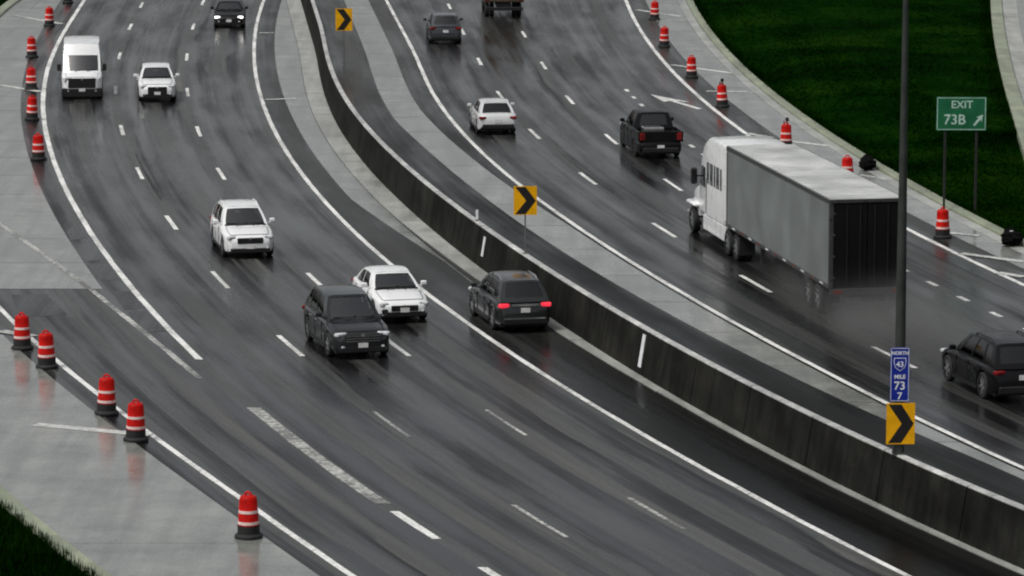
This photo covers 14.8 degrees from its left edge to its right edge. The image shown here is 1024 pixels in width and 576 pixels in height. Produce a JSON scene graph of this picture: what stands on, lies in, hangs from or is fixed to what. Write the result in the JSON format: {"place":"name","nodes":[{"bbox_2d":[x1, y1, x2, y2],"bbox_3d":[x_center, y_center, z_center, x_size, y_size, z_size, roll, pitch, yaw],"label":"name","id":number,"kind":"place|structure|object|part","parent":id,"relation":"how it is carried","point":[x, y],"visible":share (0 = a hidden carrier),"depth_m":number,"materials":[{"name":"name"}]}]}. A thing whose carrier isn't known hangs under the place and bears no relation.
{"place":"outdoors","nodes":[
{"label":"outdoors","id":0,"kind":"place"},
{"bbox_2d":[0,0,1023,575],"bbox_3d":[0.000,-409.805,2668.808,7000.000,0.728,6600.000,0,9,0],"label":"ground","id":1,"kind":"structure","parent":0,"point":[866,18],"depth_m":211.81,"materials":[{"name":"green plant"}]},
{"bbox_2d":[0,0,111,575],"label":"kerb","id":2,"kind":"structure","parent":1,"relation":"on","point":[6,496],"depth_m":99.16,"materials":[{"name":"concrete"}]},
{"bbox_2d":[0,0,1023,575],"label":"roadway","id":3,"kind":"structure","parent":1,"relation":"on","point":[450,434],"depth_m":117.89,"materials":[{"name":"grey asphalt"}]},
{"bbox_2d":[11,312,33,350],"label":"traffic drum","id":4,"kind":"object","parent":3,"relation":"on","point":[22,339],"visible":1,"depth_m":124.96,"materials":[{"name":"red plastic"}]},
{"bbox_2d":[24,66,37,89],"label":"traffic drum","id":5,"kind":"object","parent":3,"relation":"on","point":[31,82],"visible":1,"depth_m":199.24,"materials":[{"name":"plastic"}]},
{"bbox_2d":[24,95,39,120],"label":"traffic drum","id":6,"kind":"object","parent":3,"relation":"on","point":[32,112],"visible":1,"depth_m":186.30,"materials":[{"name":"red plastic"}]},
{"bbox_2d":[25,36,38,57],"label":"traffic drum","id":7,"kind":"object","parent":3,"relation":"on","point":[31,49],"visible":1,"depth_m":215.00,"materials":[{"name":"red plastic"}]},
{"bbox_2d":[31,133,46,160],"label":"traffic drum","id":8,"kind":"object","parent":3,"relation":"on","point":[38,152],"visible":1,"depth_m":171.65,"materials":[{"name":"plastic"}]},
{"bbox_2d":[36,330,58,369],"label":"traffic drum","id":9,"kind":"object","parent":3,"relation":"on","point":[46,356],"visible":1,"depth_m":121.70,"materials":[{"name":"red plastic"}]},
{"bbox_2d":[43,6,54,26],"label":"traffic drum","id":10,"kind":"object","parent":3,"relation":"on","point":[49,18],"visible":1,"depth_m":233.08,"materials":[{"name":"plastic"}]},
{"bbox_2d":[62,0,73,2],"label":"traffic drum","id":11,"kind":"object","parent":3,"relation":"on","point":[67,1],"visible":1,"depth_m":248.43,"materials":[{"name":"black rubber"}]},
{"bbox_2d":[57,36,106,96],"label":"cargo van","id":12,"kind":"object","parent":3,"relation":"on","point":[83,68],"visible":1,"depth_m":196.25,"materials":[{"name":"white paint"},{"name":"black plastic"},{"name":"tinted glass"}]},
{"bbox_2d":[94,374,118,415],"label":"traffic drum","id":13,"kind":"object","parent":3,"relation":"on","point":[106,403],"visible":1,"depth_m":114.25,"materials":[{"name":"red plastic"}]},
{"bbox_2d":[123,399,148,442],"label":"traffic drum","id":14,"kind":"object","parent":3,"relation":"on","point":[135,430],"visible":1,"depth_m":110.41,"materials":[{"name":"plastic"}]},
{"bbox_2d":[134,62,179,100],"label":"pickup truck","id":15,"kind":"object","parent":3,"relation":"on","point":[156,79],"visible":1,"depth_m":194.40,"materials":[{"name":"white metal"}]},
{"bbox_2d":[211,0,247,26],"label":"sedan car","id":16,"kind":"object","parent":3,"relation":"on","point":[229,12],"visible":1,"depth_m":232.55,"materials":[{"name":"black metal"}]},
{"bbox_2d":[209,198,274,255],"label":"crossover car","id":17,"kind":"object","parent":3,"relation":"on","point":[239,225],"visible":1,"depth_m":144.82,"materials":[{"name":"white metal"}]},
{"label":"side window","id":18,"kind":"part","parent":17,"relation":"part of","materials":[{"name":"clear glass"}]},
{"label":"side window","id":19,"kind":"part","parent":17,"relation":"part of","materials":[{"name":"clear glass"}]},
{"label":"rear window","id":20,"kind":"part","parent":17,"relation":"part of","materials":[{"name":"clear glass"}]},
{"bbox_2d":[234,491,262,540],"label":"traffic drum","id":21,"kind":"object","parent":3,"relation":"on","point":[248,526],"visible":1,"depth_m":98.27,"materials":[{"name":"plastic"}]},
{"bbox_2d":[302,284,389,355],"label":"crossover car","id":22,"kind":"object","parent":3,"relation":"on","point":[341,318],"visible":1,"depth_m":124.53,"materials":[{"name":"black metal"}]},
{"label":"side window","id":23,"kind":"part","parent":22,"relation":"part of","materials":[{"name":"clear glass"}]},
{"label":"side window","id":24,"kind":"part","parent":22,"relation":"part of","materials":[{"name":"black glass"}]},
{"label":"side window","id":25,"kind":"part","parent":22,"relation":"part of","materials":[{"name":"black glass"}]},
{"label":"rear window","id":26,"kind":"part","parent":22,"relation":"part of","materials":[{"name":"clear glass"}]},
{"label":"side window","id":27,"kind":"part","parent":22,"relation":"part of","materials":[{"name":"black glass"}]},
{"bbox_2d":[351,265,428,318],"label":"sedan car","id":28,"kind":"object","parent":3,"relation":"on","point":[395,290],"visible":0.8,"depth_m":130.99,"materials":[{"name":"white paint"},{"name":"black plastic"},{"name":"tinted glass"}]},
{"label":"side window","id":29,"kind":"part","parent":28,"relation":"part of","materials":[{"name":"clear glass"}]},
{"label":"side window","id":30,"kind":"part","parent":28,"relation":"part of","materials":[{"name":"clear glass"}]},
{"bbox_2d":[468,270,550,329],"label":"crossover car","id":31,"kind":"object","parent":3,"relation":"on","point":[508,298],"visible":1,"depth_m":128.32,"materials":[{"name":"black metal"}]},
{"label":"side window","id":32,"kind":"part","parent":31,"relation":"part of","materials":[{"name":"black glass"}]},
{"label":"side window","id":33,"kind":"part","parent":31,"relation":"part of","materials":[{"name":"black glass"}]},
{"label":"side window","id":34,"kind":"part","parent":31,"relation":"part of","materials":[{"name":"black glass"}]},
{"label":"rear window","id":35,"kind":"part","parent":31,"relation":"part of","materials":[{"name":"black glass"}]},
{"bbox_2d":[314,0,1023,504],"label":"roadway","id":36,"kind":"structure","parent":1,"relation":"on","point":[574,80],"depth_m":158.93,"materials":[{"name":"grey asphalt"}]},
{"bbox_2d":[335,8,351,62],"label":"chevron sign","id":37,"kind":"object","parent":36,"relation":"on","point":[343,19],"visible":1,"depth_m":212.11,"materials":[{"name":"metal"}]},
{"bbox_2d":[423,12,462,42],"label":"crossover car","id":38,"kind":"object","parent":36,"relation":"on","point":[443,26],"visible":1,"depth_m":222.28,"materials":[{"name":"black metal"}]},
{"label":"rear window","id":39,"kind":"part","parent":38,"relation":"part of","materials":[{"name":"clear glass"}]},
{"bbox_2d":[467,98,516,132],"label":"sedan car","id":40,"kind":"object","parent":36,"relation":"on","point":[492,114],"visible":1,"depth_m":181.10,"materials":[{"name":"white metal"}]},
{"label":"rear window","id":41,"kind":"part","parent":40,"relation":"part of","materials":[{"name":"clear glass"}]},
{"bbox_2d":[482,0,523,16],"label":"box truck","id":42,"kind":"object","parent":36,"relation":"on","point":[488,8],"visible":1,"depth_m":237.96,"materials":[{"name":"brown paint"}]},
{"bbox_2d":[620,108,682,156],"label":"pickup truck","id":43,"kind":"object","parent":36,"relation":"on","point":[648,131],"visible":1,"depth_m":172.88,"materials":[{"name":"black metal"}]},
{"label":"side window","id":44,"kind":"part","parent":43,"relation":"part of","materials":[{"name":"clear glass"}]},
{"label":"rear window","id":45,"kind":"part","parent":43,"relation":"part of","materials":[{"name":"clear glass"}]},
{"bbox_2d":[649,0,660,19],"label":"traffic drum","id":46,"kind":"object","parent":36,"relation":"on","point":[654,13],"visible":1,"depth_m":237.00,"materials":[{"name":"plastic"}]},
{"bbox_2d":[301,0,1023,568],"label":"median barrier","id":47,"kind":"object","parent":36,"relation":"on","point":[953,506],"visible":0.98,"depth_m":114.12,"materials":[{"name":"concrete"}]},
{"bbox_2d":[514,186,536,253],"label":"chevron sign","id":48,"kind":"object","parent":47,"relation":"on","point":[525,200],"visible":1,"depth_m":135.41,"materials":[{"name":"metal"}]},
{"bbox_2d":[891,0,908,454],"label":"light pole","id":49,"kind":"object","parent":47,"relation":"on","point":[900,341],"visible":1,"depth_m":100.78,"materials":[{"name":"metal"}]},
{"bbox_2d":[890,347,909,401],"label":"mile marker sign","id":50,"kind":"object","parent":49,"relation":"attached to","point":[899,371],"visible":1,"depth_m":101.36,"materials":[{"name":"metal"}]},
{"bbox_2d":[886,403,914,443],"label":"chevron sign","id":51,"kind":"object","parent":49,"relation":"attached to","point":[900,423],"visible":1,"depth_m":101.56,"materials":[{"name":"metal"}]},
{"bbox_2d":[658,26,670,47],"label":"traffic drum","id":52,"kind":"object","parent":36,"relation":"on","point":[664,38],"visible":1,"depth_m":220.80,"materials":[{"name":"red plastic"}]},
{"bbox_2d":[685,55,697,77],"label":"traffic drum","id":53,"kind":"object","parent":36,"relation":"on","point":[691,71],"visible":1,"depth_m":204.76,"materials":[{"name":"red plastic"}]},
{"bbox_2d":[715,78,729,107],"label":"traffic drum","id":54,"kind":"object","parent":36,"relation":"on","point":[722,99],"visible":1,"depth_m":191.60,"materials":[{"name":"plastic"}]},
{"bbox_2d":[686,136,784,260],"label":"semi tractor","id":55,"kind":"object","parent":36,"relation":"on","point":[708,203],"visible":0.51,"depth_m":146.20,"materials":[{"name":"white paint"}]},
{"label":"door window","id":56,"kind":"part","parent":55,"relation":"part of","materials":[{"name":"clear glass"}]},
{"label":"sleeper window","id":57,"kind":"part","parent":55,"relation":"part of","materials":[{"name":"black glass"}]},
{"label":"sleeper window","id":58,"kind":"part","parent":55,"relation":"part of","materials":[{"name":"black glass"}]},
{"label":"sleeper window","id":59,"kind":"part","parent":55,"relation":"part of","materials":[{"name":"black glass"}]},
{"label":"sleeper window","id":60,"kind":"part","parent":55,"relation":"part of","materials":[{"name":"black glass"}]},
{"bbox_2d":[780,117,791,143],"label":"traffic drum","id":61,"kind":"object","parent":36,"relation":"on","point":[786,136],"visible":0.74,"depth_m":175.55,"materials":[{"name":"plastic"}]},
{"bbox_2d":[726,144,897,313],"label":"semi trailer","id":62,"kind":"object","parent":36,"relation":"on","point":[828,228],"visible":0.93,"depth_m":132.73,"materials":[{"name":"metal"}]},
{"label":"rear door","id":63,"kind":"part","parent":62,"relation":"part of","materials":[{"name":"black plastic"}]},
{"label":"rear door","id":64,"kind":"part","parent":62,"relation":"part of","materials":[{"name":"black plastic"}]},
{"bbox_2d":[842,155,853,171],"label":"traffic drum","id":65,"kind":"object","parent":36,"relation":"on","point":[847,162],"visible":0.35,"depth_m":164.00,"materials":[{"name":"red plastic"}]},
{"bbox_2d":[858,154,876,169],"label":"trash bag","id":66,"kind":"object","parent":36,"relation":"on","point":[866,161],"visible":1,"depth_m":168.24,"materials":[{"name":"black plastic"}]},
{"bbox_2d":[933,207,951,238],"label":"traffic drum","id":67,"kind":"object","parent":36,"relation":"on","point":[942,230],"visible":1,"depth_m":148.73,"materials":[{"name":"orange plastic"}]},
{"bbox_2d":[940,330,1023,398],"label":"crossover car","id":68,"kind":"object","parent":36,"relation":"on","point":[987,363],"visible":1,"depth_m":116.89,"materials":[{"name":"black metal"}]},
{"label":"side window","id":69,"kind":"part","parent":68,"relation":"part of","materials":[{"name":"black glass"}]},
{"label":"side window","id":70,"kind":"part","parent":68,"relation":"part of","materials":[{"name":"black glass"}]},
{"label":"side window","id":71,"kind":"part","parent":68,"relation":"part of","materials":[{"name":"black glass"}]},
{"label":"rear window","id":72,"kind":"part","parent":68,"relation":"part of","materials":[{"name":"black glass"}]},
{"bbox_2d":[1001,227,1022,245],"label":"trash bag","id":73,"kind":"object","parent":36,"relation":"on","point":[1010,236],"visible":1,"depth_m":146.72,"materials":[{"name":"black plastic"}]},
{"bbox_2d":[686,0,1023,246],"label":"kerb","id":74,"kind":"structure","parent":1,"relation":"on","point":[837,140],"depth_m":180.67,"materials":[{"name":"concrete"}]},
{"bbox_2d":[936,97,986,210],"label":"exit sign","id":75,"kind":"object","parent":1,"relation":"on","point":[961,113],"visible":1,"depth_m":155.38,"materials":[{"name":"aluminium"},{"name":"green reflective sheeting"},{"name":"galvanised steel"}]},
{"bbox_2d":[991,0,1023,158],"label":"exit ramp kerb","id":76,"kind":"structure","parent":1,"relation":"on","point":[1013,95],"depth_m":206.94,"materials":[{"name":"concrete"}]},
{"bbox_2d":[1002,0,1023,102],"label":"exit ramp","id":77,"kind":"structure","parent":1,"relation":"on","point":[1013,12],"depth_m":228.10,"materials":[{"name":"concrete"}]}
]}

